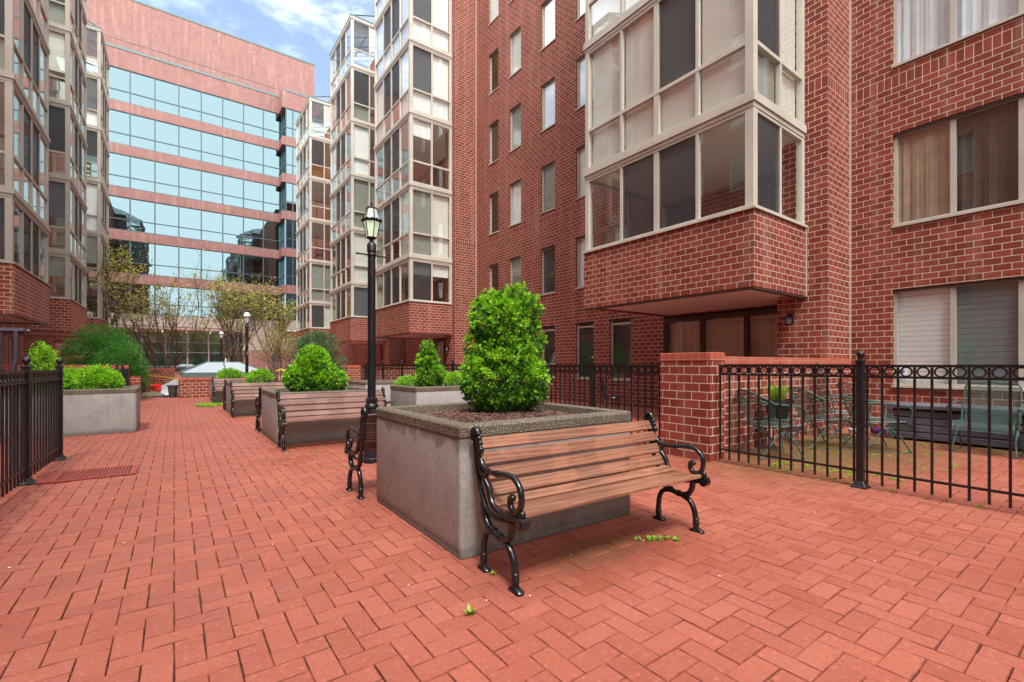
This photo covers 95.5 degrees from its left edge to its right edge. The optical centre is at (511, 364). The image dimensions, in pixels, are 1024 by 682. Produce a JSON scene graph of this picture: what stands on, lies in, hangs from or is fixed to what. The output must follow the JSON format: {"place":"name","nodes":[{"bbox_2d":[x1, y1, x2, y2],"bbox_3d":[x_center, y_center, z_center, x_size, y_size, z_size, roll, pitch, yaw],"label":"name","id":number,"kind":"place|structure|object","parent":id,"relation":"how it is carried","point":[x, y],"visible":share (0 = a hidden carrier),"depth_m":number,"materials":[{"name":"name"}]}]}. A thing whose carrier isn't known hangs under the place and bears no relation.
{"place":"outdoors","nodes":[
{"label":"outdoors","id":0,"kind":"place"},
{"bbox_2d":[138,0,374,330],"label":"sky","id":1,"kind":"structure","parent":0,"point":[307,30],"materials":[{"name":"blue"}]},
{"bbox_2d":[0,375,1023,681],"bbox_3d":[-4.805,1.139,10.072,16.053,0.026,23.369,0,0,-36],"label":"brick paving","id":2,"kind":"structure","parent":0,"point":[774,573],"depth_m":2.48,"materials":[{"name":"red brick"}]},
{"bbox_2d":[0,328,30,472],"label":"metal frame","id":3,"kind":"object","parent":2,"relation":"on","point":[16,332],"visible":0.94,"depth_m":4.88,"materials":[{"name":"metal"}]},
{"bbox_2d":[0,357,67,496],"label":"iron fence","id":4,"kind":"object","parent":2,"relation":"on","point":[30,454],"visible":1,"depth_m":4.39,"materials":[{"name":"metal"}]},
{"bbox_2d":[0,0,109,364],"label":"apartment building","id":5,"kind":"structure","parent":2,"relation":"on","point":[51,146],"depth_m":16.99,"materials":[{"name":"brick"}]},
{"bbox_2d":[9,336,12,364],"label":"window","id":6,"kind":"structure","parent":5,"relation":"in","point":[9,336],"depth_m":20.90,"materials":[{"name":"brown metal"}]},
{"bbox_2d":[49,73,59,98],"bbox_3d":[-17.078,-10.180,17.149,0.560,0.960,0.524,0,0,34],"label":"bay chair","id":7,"kind":"object","parent":5,"relation":"on","point":[53,91],"visible":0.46,"depth_m":17.19,"materials":[{"name":"white"}]},
{"bbox_2d":[2,365,140,389],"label":"brick wall","id":8,"kind":"structure","parent":2,"relation":"on","point":[135,380],"depth_m":13.79,"materials":[{"name":"red brick"}]},
{"bbox_2d":[4,386,140,440],"bbox_3d":[-7.304,0.762,7.790,1.652,0.735,1.162,0,0,-36],"label":"concrete planter","id":9,"kind":"object","parent":2,"relation":"on","point":[97,411],"visible":0.56,"depth_m":7.53,"materials":[{"name":"concrete"}]},
{"bbox_2d":[27,340,68,389],"bbox_3d":[-7.609,0.068,7.617,0.586,0.960,0.507,0,0,12],"label":"leafy shrub","id":10,"kind":"object","parent":9,"relation":"on","point":[45,348],"visible":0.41,"depth_m":7.57,"materials":[{"name":"green plant"}]},
{"bbox_2d":[63,365,95,389],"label":"leafy shrub","id":11,"kind":"object","parent":9,"relation":"in","point":[69,373],"visible":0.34,"depth_m":7.75,"materials":[{"name":"green plant"}]},
{"bbox_2d":[69,363,125,388],"bbox_3d":[-7.024,0.256,7.890,0.741,0.588,0.741,0,0,-36],"label":"leafy shrub","id":12,"kind":"object","parent":9,"relation":"on","point":[110,378],"visible":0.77,"depth_m":7.76,"materials":[{"name":"green plant"}]},
{"bbox_2d":[35,464,138,484],"bbox_3d":[-4.316,1.117,4.775,0.730,0.014,0.520,0,0,-36],"label":"drain grate","id":13,"kind":"object","parent":2,"relation":"on","point":[66,476],"visible":1,"depth_m":4.75,"materials":[{"name":"red metal"}]},
{"bbox_2d":[57,322,152,393],"bbox_3d":[-12.765,-0.159,14.732,2.547,2.460,1.916,0,0,1],"label":"evergreen shrub","id":14,"kind":"object","parent":2,"relation":"on","point":[99,347],"visible":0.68,"depth_m":14.46,"materials":[{"name":"green plant"}]},
{"bbox_2d":[108,364,128,385],"bbox_3d":[-10.225,0.555,12.165,0.130,1.150,4.629,0,0,-35],"label":"iron fence","id":15,"kind":"object","parent":2,"relation":"on","point":[124,372],"visible":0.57,"depth_m":12.92,"materials":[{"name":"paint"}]},
{"bbox_2d":[141,391,164,396],"bbox_3d":[-12.809,1.021,16.651,1.150,0.205,1.200,0,0,-36],"label":"soil pile","id":16,"kind":"object","parent":2,"relation":"on","point":[153,394],"visible":0.83,"depth_m":16.37,"materials":[{"name":"beige sand"}]},
{"bbox_2d":[151,383,161,390],"bbox_3d":[-12.960,0.833,16.955,0.336,0.220,0.336,-12,15,-35],"label":"bucket","id":17,"kind":"object","parent":16,"relation":"on","point":[156,387],"visible":0.91,"depth_m":16.87,"materials":[{"name":"red plastic"}]},
{"bbox_2d":[158,379,177,396],"bbox_3d":[-12.471,0.784,16.751,1.791,0.668,0.264,0,0,29],"label":"plastic sheet","id":18,"kind":"object","parent":2,"relation":"on","point":[164,390],"visible":0.39,"depth_m":16.79,"materials":[{"name":"white plastic"}]},
{"bbox_2d":[167,385,178,397],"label":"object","id":19,"kind":"object","parent":2,"relation":"on","point":[172,390],"visible":0.98,"depth_m":16.02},
{"bbox_2d":[75,0,335,375],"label":"office building","id":20,"kind":"structure","parent":2,"relation":"on","point":[203,118],"depth_m":45.72,"materials":[{"name":"pink stone"},{"name":"glass"},{"name":"teal metal"}]},
{"bbox_2d":[117,328,241,367],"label":"lobby window","id":21,"kind":"structure","parent":20,"relation":"in","point":[187,342],"depth_m":45.85,"materials":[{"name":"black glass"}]},
{"bbox_2d":[87,152,307,213],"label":"ribbon window","id":22,"kind":"structure","parent":20,"relation":"in","point":[125,171],"depth_m":44.95,"materials":[{"name":"blue glass"}]},
{"bbox_2d":[87,238,307,286],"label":"ribbon window","id":23,"kind":"structure","parent":20,"relation":"in","point":[231,265],"depth_m":45.38,"materials":[{"name":"blue glass"}]},
{"bbox_2d":[87,280,307,320],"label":"ribbon window","id":24,"kind":"structure","parent":20,"relation":"in","point":[291,297],"depth_m":44.54,"materials":[{"name":"blue glass"}]},
{"bbox_2d":[109,109,295,177],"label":"ribbon window","id":25,"kind":"structure","parent":20,"relation":"in","point":[128,129],"depth_m":45.01,"materials":[{"name":"blue glass"}]},
{"bbox_2d":[87,59,329,141],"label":"ribbon window","id":26,"kind":"structure","parent":20,"relation":"in","point":[126,86],"depth_m":45.05,"materials":[{"name":"blue glass"}]},
{"bbox_2d":[109,195,307,250],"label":"ribbon window","id":27,"kind":"structure","parent":20,"relation":"in","point":[128,214],"depth_m":45.05,"materials":[{"name":"blue glass"}]},
{"bbox_2d":[195,401,222,406],"bbox_3d":[-8.382,1.099,13.105,0.912,0.059,1.615,0,0,-36],"label":"grass patch","id":28,"kind":"object","parent":2,"relation":"on","point":[209,404],"visible":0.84,"depth_m":12.82,"materials":[{"name":"green plant"}]},
{"bbox_2d":[178,362,261,397],"bbox_3d":[-11.300,0.513,18.088,2.740,1.255,3.870,0,0,-36],"label":"skylight","id":29,"kind":"object","parent":2,"relation":"on","point":[193,381],"visible":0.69,"depth_m":16.18,"materials":[{"name":"brick"}]},
{"bbox_2d":[222,379,225,409],"bbox_3d":[-6.629,0.739,12.136,1.542,0.783,0.538,0,0,-36],"label":"park bench","id":30,"kind":"object","parent":2,"relation":"on","point":[224,397],"visible":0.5,"depth_m":11.58,"materials":[{"name":"black metal"}]},
{"bbox_2d":[210,379,252,401],"bbox_3d":[-8.689,0.795,14.793,1.482,0.670,1.462,0,0,-36],"label":"concrete planter","id":31,"kind":"object","parent":2,"relation":"on","point":[218,396],"visible":0.11,"depth_m":13.90,"materials":[{"name":"concrete"}]},
{"bbox_2d":[216,367,243,378],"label":"shrub","id":32,"kind":"object","parent":31,"relation":"in","point":[234,373],"visible":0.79,"depth_m":14.34,"materials":[{"name":"green plant"}]},
{"bbox_2d":[212,377,269,402],"bbox_3d":[-8.080,0.739,13.962,1.542,0.783,0.538,0,0,-36],"label":"park bench","id":33,"kind":"object","parent":2,"relation":"on","point":[217,384],"visible":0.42,"depth_m":13.70,"materials":[{"name":"brown wood"}]},
{"bbox_2d":[243,311,250,380],"bbox_3d":[-7.300,-0.196,12.804,0.206,2.651,0.206,0,0,-36],"label":"lamp post","id":34,"kind":"object","parent":2,"relation":"on","point":[246,316],"visible":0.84,"depth_m":12.77,"materials":[{"name":"metal"}]},
{"bbox_2d":[226,380,283,415],"bbox_3d":[-6.037,0.770,11.312,1.482,0.720,1.432,0,0,-36],"label":"concrete planter","id":35,"kind":"object","parent":2,"relation":"on","point":[244,407],"visible":0.24,"depth_m":10.52,"materials":[{"name":"concrete"}]},
{"bbox_2d":[244,366,275,382],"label":"shrub","id":36,"kind":"object","parent":35,"relation":"in","point":[265,374],"visible":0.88,"depth_m":11.33,"materials":[{"name":"green plant"}]},
{"bbox_2d":[242,320,300,381],"bbox_3d":[-5.906,-0.274,11.867,1.117,1.674,1.518,0,0,20],"label":"bare shrub","id":37,"kind":"object","parent":35,"relation":"in","point":[280,348],"visible":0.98,"depth_m":11.65,"materials":[{"name":"green plant"}]},
{"bbox_2d":[230,381,285,417],"bbox_3d":[-5.444,0.739,10.488,1.542,0.783,0.538,0,0,-36],"label":"park bench","id":38,"kind":"object","parent":2,"relation":"on","point":[247,393],"visible":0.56,"depth_m":10.30,"materials":[{"name":"brown wood"}]},
{"bbox_2d":[254,384,352,432],"bbox_3d":[-3.709,0.739,8.337,1.542,0.783,0.538,0,0,-36],"label":"park bench","id":39,"kind":"object","parent":2,"relation":"on","point":[258,407],"visible":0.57,"depth_m":7.80,"materials":[{"name":"black metal"}]},
{"bbox_2d":[287,329,349,383],"bbox_3d":[-6.523,-0.075,15.470,2.217,2.278,1.821,0,0,17],"label":"evergreen shrub","id":40,"kind":"object","parent":2,"relation":"on","point":[319,336],"visible":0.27,"depth_m":15.32,"materials":[{"name":"green plant"}]},
{"bbox_2d":[261,386,379,444],"bbox_3d":[-3.107,0.760,7.501,1.482,0.740,1.462,0,0,-36],"label":"concrete planter","id":41,"kind":"object","parent":2,"relation":"on","point":[312,431],"visible":0.49,"depth_m":6.86,"materials":[{"name":"concrete"}]},
{"bbox_2d":[280,344,349,391],"bbox_3d":[-3.106,0.082,7.336,1.030,0.875,0.781,0,0,20],"label":"boxwood","id":42,"kind":"object","parent":41,"relation":"in","point":[312,367],"visible":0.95,"depth_m":7.21,"materials":[{"name":"green plant"}]},
{"bbox_2d":[276,387,394,451],"bbox_3d":[-2.494,0.739,6.674,1.542,0.783,0.538,0,0,-36],"label":"park bench","id":43,"kind":"object","parent":2,"relation":"on","point":[285,417],"visible":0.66,"depth_m":6.61,"materials":[{"name":"brown wood"}]},
{"bbox_2d":[344,407,376,499],"bbox_3d":[-0.755,0.739,4.476,1.542,0.783,0.538,0,0,-36],"label":"park bench","id":44,"kind":"object","parent":2,"relation":"on","point":[360,447],"visible":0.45,"depth_m":3.96,"materials":[{"name":"black metal"}]},
{"bbox_2d":[340,365,387,385],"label":"brick wall","id":45,"kind":"structure","parent":2,"relation":"on","point":[354,372],"depth_m":20.71,"materials":[{"name":"red brick"}]},
{"bbox_2d":[356,199,386,463],"bbox_3d":[-1.634,-0.400,5.413,0.223,3.060,0.306,0,0,19],"label":"lamp post","id":46,"kind":"object","parent":2,"relation":"on","point":[371,220],"visible":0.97,"depth_m":5.37,"materials":[{"name":"metal"}]},
{"bbox_2d":[348,379,407,406],"bbox_3d":[-3.174,0.760,11.600,1.412,0.740,1.312,0,0,-36],"label":"concrete planter","id":47,"kind":"object","parent":2,"relation":"on","point":[385,384],"visible":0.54,"depth_m":10.97,"materials":[{"name":"concrete"}]},
{"bbox_2d":[376,366,460,383],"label":"brick wall","id":48,"kind":"structure","parent":2,"relation":"on","point":[400,373],"depth_m":16.47,"materials":[{"name":"red brick"}]},
{"bbox_2d":[390,383,469,405],"bbox_3d":[-1.338,0.740,8.051,1.192,0.780,1.112,0,0,-36],"label":"concrete planter","id":49,"kind":"object","parent":2,"relation":"on","point":[402,395],"visible":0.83,"depth_m":7.54,"materials":[{"name":"concrete"}]},
{"bbox_2d":[394,374,417,386],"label":"shrub","id":50,"kind":"object","parent":49,"relation":"in","point":[402,381],"visible":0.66,"depth_m":8.02,"materials":[{"name":"green plant"}]},
{"bbox_2d":[413,339,447,386],"bbox_3d":[-1.415,0.003,8.074,0.580,0.926,0.582,0,0,-36],"label":"boxwood","id":51,"kind":"object","parent":49,"relation":"in","point":[426,367],"visible":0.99,"depth_m":7.97,"materials":[{"name":"green plant"}]},
{"bbox_2d":[443,371,461,385],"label":"shrub","id":52,"kind":"object","parent":49,"relation":"in","point":[452,381],"visible":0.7,"depth_m":7.96,"materials":[{"name":"green plant"}]},
{"bbox_2d":[464,603,476,614],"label":"weed","id":53,"kind":"object","parent":2,"relation":"on","point":[472,611],"visible":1,"depth_m":2.11,"materials":[{"name":"green plant"}]},
{"bbox_2d":[376,402,630,558],"bbox_3d":[-0.112,0.740,3.698,1.487,0.780,1.467,0,0,-35],"label":"concrete planter","id":54,"kind":"object","parent":2,"relation":"on","point":[427,485],"visible":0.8,"depth_m":3.11,"materials":[{"name":"concrete"}]},
{"bbox_2d":[457,280,552,412],"bbox_3d":[-0.050,-0.130,3.748,0.695,1.106,0.727,0,0,32],"label":"boxwood","id":55,"kind":"object","parent":54,"relation":"on","point":[496,346],"visible":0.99,"depth_m":3.63,"materials":[{"name":"green plant"}]},
{"bbox_2d":[361,356,659,444],"bbox_3d":[-1.584,0.500,10.857,0.124,1.260,11.942,0,0,-36],"label":"iron fence","id":56,"kind":"object","parent":2,"relation":"on","point":[592,371],"visible":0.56,"depth_m":6.99,"materials":[{"name":"metal"}]},
{"bbox_2d":[470,411,710,596],"bbox_3d":[0.535,0.739,2.880,1.542,0.783,0.538,0,0,-34],"label":"park bench","id":57,"kind":"object","parent":2,"relation":"on","point":[521,505],"visible":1,"depth_m":2.81,"materials":[{"name":"brown wood"}]},
{"bbox_2d":[240,415,982,507],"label":"ground weeds","id":58,"kind":"object","parent":2,"relation":"on","point":[849,474],"visible":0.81,"depth_m":5.10,"materials":[{"name":"green plant"}]},
{"bbox_2d":[601,378,621,409],"bbox_3d":[2.175,0.706,10.177,0.441,0.854,0.422,0,0,-6],"label":"bistro chair","id":59,"kind":"object","parent":2,"relation":"on","point":[602,387],"visible":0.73,"depth_m":10.11,"materials":[{"name":"black metal"}]},
{"bbox_2d":[634,534,680,540],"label":"weed","id":60,"kind":"object","parent":2,"relation":"on","point":[652,538],"visible":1,"depth_m":3.00,"materials":[{"name":"green plant"}]},
{"bbox_2d":[295,0,1023,427],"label":"apartment building","id":61,"kind":"structure","parent":2,"relation":"on","point":[629,182],"depth_m":8.71,"materials":[{"name":"brick"}]},
{"bbox_2d":[312,165,327,178],"bbox_3d":[-12.965,-12.905,31.370,1.000,0.930,0.100,0,0,-36],"label":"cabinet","id":62,"kind":"object","parent":61,"relation":"on","point":[317,170],"visible":0.88,"depth_m":31.31,"materials":[{"name":"orange wood"}]},
{"bbox_2d":[316,246,323,259],"bbox_3d":[-12.973,-7.450,31.442,0.524,0.960,0.560,0,0,-16],"label":"bay chair","id":63,"kind":"object","parent":61,"relation":"on","point":[318,254],"visible":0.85,"depth_m":31.26,"materials":[{"name":"black metal"}]},
{"bbox_2d":[434,339,444,364],"bbox_3d":[-2.713,-0.020,21.020,0.320,2.300,3.000,0,0,-36],"label":"patio door","id":64,"kind":"structure","parent":61,"relation":"in","point":[441,345],"depth_m":21.84,"materials":[{"name":"brown metal"}]},
{"bbox_2d":[489,263,497,295],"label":"window","id":65,"kind":"structure","parent":61,"relation":"in","point":[493,268],"depth_m":18.74,"materials":[{"name":"glass"}]},
{"bbox_2d":[488,191,498,235],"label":"window","id":66,"kind":"structure","parent":61,"relation":"in","point":[494,197],"depth_m":18.74,"materials":[{"name":"glass"}]},
{"bbox_2d":[488,120,498,165],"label":"window","id":67,"kind":"structure","parent":61,"relation":"in","point":[494,126],"depth_m":18.17,"materials":[{"name":"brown glass"}]},
{"bbox_2d":[488,48,498,95],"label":"window","id":68,"kind":"structure","parent":61,"relation":"in","point":[494,56],"depth_m":18.71,"materials":[{"name":"beige glass"}]},
{"bbox_2d":[488,0,498,25],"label":"window","id":69,"kind":"structure","parent":61,"relation":"in","point":[493,3],"depth_m":18.22,"materials":[{"name":"white glass"}]},
{"bbox_2d":[509,179,520,226],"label":"window","id":70,"kind":"structure","parent":61,"relation":"in","point":[516,186],"depth_m":17.00,"materials":[{"name":"grey glass"}]},
{"bbox_2d":[509,102,520,152],"bbox_3d":[0.157,-8.596,16.888,0.167,1.580,0.730,0,0,-36],"label":"window","id":71,"kind":"structure","parent":61,"relation":"in","point":[516,111],"depth_m":17.00,"materials":[{"name":"grey glass"}]},
{"bbox_2d":[509,25,520,78],"bbox_3d":[0.157,-11.339,16.888,0.167,1.580,0.730,0,0,-36],"label":"window","id":72,"kind":"structure","parent":61,"relation":"in","point":[515,36],"depth_m":17.00,"materials":[{"name":"grey glass"}]},
{"bbox_2d":[510,256,520,286],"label":"window","id":73,"kind":"structure","parent":61,"relation":"in","point":[515,262],"depth_m":17.00,"materials":[{"name":"grey glass"}]},
{"bbox_2d":[540,245,554,295],"bbox_3d":[1.230,-3.110,15.411,0.167,1.580,0.740,0,0,-36],"label":"window","id":74,"kind":"structure","parent":61,"relation":"in","point":[548,254],"depth_m":15.55,"materials":[{"name":"grey glass"}]},
{"bbox_2d":[540,161,554,214],"bbox_3d":[1.230,-5.853,15.411,0.167,1.580,0.740,0,0,-36],"label":"window","id":75,"kind":"structure","parent":61,"relation":"in","point":[548,171],"depth_m":15.55,"materials":[{"name":"grey glass"}]},
{"bbox_2d":[540,76,554,132],"bbox_3d":[1.230,-8.596,15.411,0.167,1.580,0.740,0,0,-36],"label":"window","id":76,"kind":"structure","parent":61,"relation":"in","point":[548,89],"depth_m":15.55,"materials":[{"name":"white glass"}]},
{"bbox_2d":[540,0,554,51],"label":"window","id":77,"kind":"structure","parent":61,"relation":"in","point":[548,7],"depth_m":15.55,"materials":[{"name":"white glass"}]},
{"bbox_2d":[541,325,554,378],"bbox_3d":[1.230,-0.420,15.411,0.167,1.740,0.740,0,0,-36],"label":"window","id":78,"kind":"structure","parent":61,"relation":"in","point":[549,355],"depth_m":15.46,"materials":[{"name":"black glass"}]},
{"bbox_2d":[575,236,584,288],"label":"window","id":79,"kind":"structure","parent":61,"relation":"in","point":[580,240],"depth_m":14.29,"materials":[{"name":"grey glass"}]},
{"bbox_2d":[575,54,584,110],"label":"window","id":80,"kind":"structure","parent":61,"relation":"in","point":[580,61],"depth_m":14.29,"materials":[{"name":"white glass"}]},
{"bbox_2d":[575,0,584,21],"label":"window","id":81,"kind":"structure","parent":61,"relation":"in","point":[580,3],"depth_m":14.29,"materials":[{"name":"white glass"}]},
{"bbox_2d":[575,321,592,379],"bbox_3d":[2.229,-0.420,14.036,0.167,1.740,0.760,0,0,-36],"label":"window","id":82,"kind":"structure","parent":61,"relation":"in","point":[584,329],"depth_m":14.15,"materials":[{"name":"grey glass"}]},
{"bbox_2d":[575,145,593,199],"bbox_3d":[2.229,-5.853,14.036,0.167,1.580,0.760,0,0,-36],"label":"window","id":83,"kind":"structure","parent":61,"relation":"in","point":[581,150],"depth_m":14.29,"materials":[{"name":"white glass"}]},
{"bbox_2d":[610,225,619,242],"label":"window","id":84,"kind":"structure","parent":61,"relation":"in","point":[615,230],"depth_m":13.16,"materials":[{"name":"grey glass"}]},
{"bbox_2d":[609,317,666,380],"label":"window","id":85,"kind":"structure","parent":61,"relation":"in","point":[621,327],"depth_m":13.01,"materials":[{"name":"black glass"}]},
{"bbox_2d":[664,308,776,357],"bbox_3d":[4.878,-0.020,10.571,0.320,2.300,3.130,0,0,-36],"label":"patio door","id":86,"kind":"structure","parent":61,"relation":"in","point":[749,333],"depth_m":10.53,"materials":[{"name":"brown glass"}]},
{"bbox_2d":[784,313,792,325],"bbox_3d":[4.972,-0.816,8.359,0.179,0.233,0.148,0,0,-36],"label":"wall lantern","id":87,"kind":"object","parent":61,"relation":"attached to","point":[788,319],"depth_m":8.33,"materials":[{"name":"black metal"}]},
{"bbox_2d":[891,276,1023,391],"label":"window","id":88,"kind":"structure","parent":61,"relation":"in","point":[977,322],"depth_m":7.39,"materials":[{"name":"grey glass"}]},
{"bbox_2d":[891,93,1023,227],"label":"window","id":89,"kind":"structure","parent":61,"relation":"in","point":[970,161],"depth_m":7.38,"materials":[{"name":"brown glass"}]},
{"bbox_2d":[891,0,1023,68],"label":"window","id":90,"kind":"structure","parent":61,"relation":"in","point":[921,27],"depth_m":7.61,"materials":[{"name":"white glass"}]},
{"bbox_2d":[660,352,850,461],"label":"brick wall","id":91,"kind":"structure","parent":2,"relation":"on","point":[689,398],"depth_m":5.85,"materials":[{"name":"red brick"}]},
{"bbox_2d":[736,389,807,458],"bbox_3d":[3.187,0.713,5.810,0.667,0.828,0.680,0,0,0],"label":"patio chair","id":92,"kind":"object","parent":2,"relation":"on","point":[753,421],"visible":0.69,"depth_m":5.61,"materials":[{"name":"green metal"}]},
{"bbox_2d":[760,417,795,451],"bbox_3d":[3.536,0.919,6.191,0.420,0.418,0.420,0,0,-36],"label":"side table","id":93,"kind":"object","parent":2,"relation":"on","point":[788,419],"visible":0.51,"depth_m":6.16,"materials":[{"name":"green metal"}]},
{"bbox_2d":[761,382,793,418],"bbox_3d":[3.510,0.455,6.164,0.599,0.508,0.543,0,0,-36],"label":"plant pot","id":94,"kind":"object","parent":93,"relation":"on","point":[774,398],"visible":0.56,"depth_m":6.09,"materials":[{"name":"black plastic"}]},
{"bbox_2d":[787,386,852,448],"bbox_3d":[4.245,0.713,6.483,0.667,0.828,0.680,0,0,4],"label":"patio chair","id":95,"kind":"object","parent":2,"relation":"on","point":[808,416],"visible":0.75,"depth_m":6.28,"materials":[{"name":"green metal"}]},
{"bbox_2d":[814,363,872,440],"bbox_3d":[5.121,0.551,7.231,0.672,1.151,0.666,0,0,20],"label":"patio chair","id":96,"kind":"object","parent":2,"relation":"on","point":[833,411],"visible":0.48,"depth_m":7.20,"materials":[{"name":"green metal"}]},
{"bbox_2d":[718,351,1023,508],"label":"iron fence","id":97,"kind":"object","parent":2,"relation":"on","point":[858,376],"visible":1,"depth_m":4.26,"materials":[{"name":"metal"}]},
{"bbox_2d":[838,382,912,452],"bbox_3d":[4.848,0.681,6.239,0.672,0.891,0.666,0,0,14],"label":"patio chair","id":98,"kind":"object","parent":2,"relation":"on","point":[893,421],"visible":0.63,"depth_m":6.07,"materials":[{"name":"green metal"}]},
{"bbox_2d":[870,427,885,433],"bbox_3d":[4.911,0.880,6.238,0.144,0.090,0.090,0,0,20],"label":"cushion roll","id":99,"kind":"object","parent":98,"relation":"on","point":[875,430],"visible":0.79,"depth_m":6.22,"materials":[{"name":"purple fabric"}]},
{"bbox_2d":[886,401,1023,449],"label":"deck box","id":100,"kind":"object","parent":2,"relation":"on","point":[941,426],"visible":0.7,"depth_m":6.63,"materials":[{"name":"grey plastic"}]},
{"bbox_2d":[946,382,1023,458],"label":"patio chair","id":101,"kind":"object","parent":2,"relation":"on","point":[1017,427],"visible":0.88,"depth_m":6.02,"materials":[{"name":"green metal"}]},
{"label":"far courtyard paving","id":102,"kind":"structure","parent":0,"visible":0},
{"bbox_2d":[52,233,159,358],"bbox_3d":[-22.854,-3.289,25.648,4.997,8.973,6.885,0,0,-58],"label":"budding tree","id":103,"kind":"object","parent":102,"relation":"on","point":[110,269],"visible":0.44,"depth_m":26.40,"materials":[{"name":"green plant"}]},
{"bbox_2d":[132,369,160,392],"bbox_3d":[-13.689,0.605,17.012,0.622,1.050,5.120,0,0,-28],"label":"iron fence","id":104,"kind":"object","parent":102,"relation":"on","point":[149,388],"visible":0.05,"depth_m":19.11,"materials":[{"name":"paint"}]},
{"bbox_2d":[93,249,217,368],"bbox_3d":[-19.695,-2.937,26.004,5.826,8.279,4.629,0,0,-36],"label":"budding tree","id":105,"kind":"object","parent":102,"relation":"on","point":[169,311],"visible":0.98,"depth_m":26.01,"materials":[{"name":"green plant"}]},
{"bbox_2d":[145,368,174,391],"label":"brick wall","id":106,"kind":"structure","parent":102,"relation":"on","point":[167,372],"depth_m":19.64,"materials":[{"name":"red brick"}]},
{"bbox_2d":[219,330,223,361],"bbox_3d":[-12.537,-0.196,20.063,0.206,2.651,0.206,0,0,-36],"label":"lamp post","id":107,"kind":"object","parent":102,"relation":"on","point":[221,333],"visible":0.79,"depth_m":20.03,"materials":[{"name":"black metal"}]},
{"bbox_2d":[183,268,281,362],"bbox_3d":[-17.425,-2.565,28.635,4.731,7.520,4.690,0,0,42],"label":"budding tree","id":108,"kind":"object","parent":102,"relation":"on","point":[227,311],"visible":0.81,"depth_m":28.16,"materials":[{"name":"green plant"}]},
{"bbox_2d":[213,273,299,379],"bbox_3d":[-15.254,-2.235,28.161,4.835,6.862,4.355,0,0,-36],"label":"budding tree","id":109,"kind":"object","parent":102,"relation":"on","point":[282,314],"visible":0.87,"depth_m":28.32,"materials":[{"name":"green plant"}]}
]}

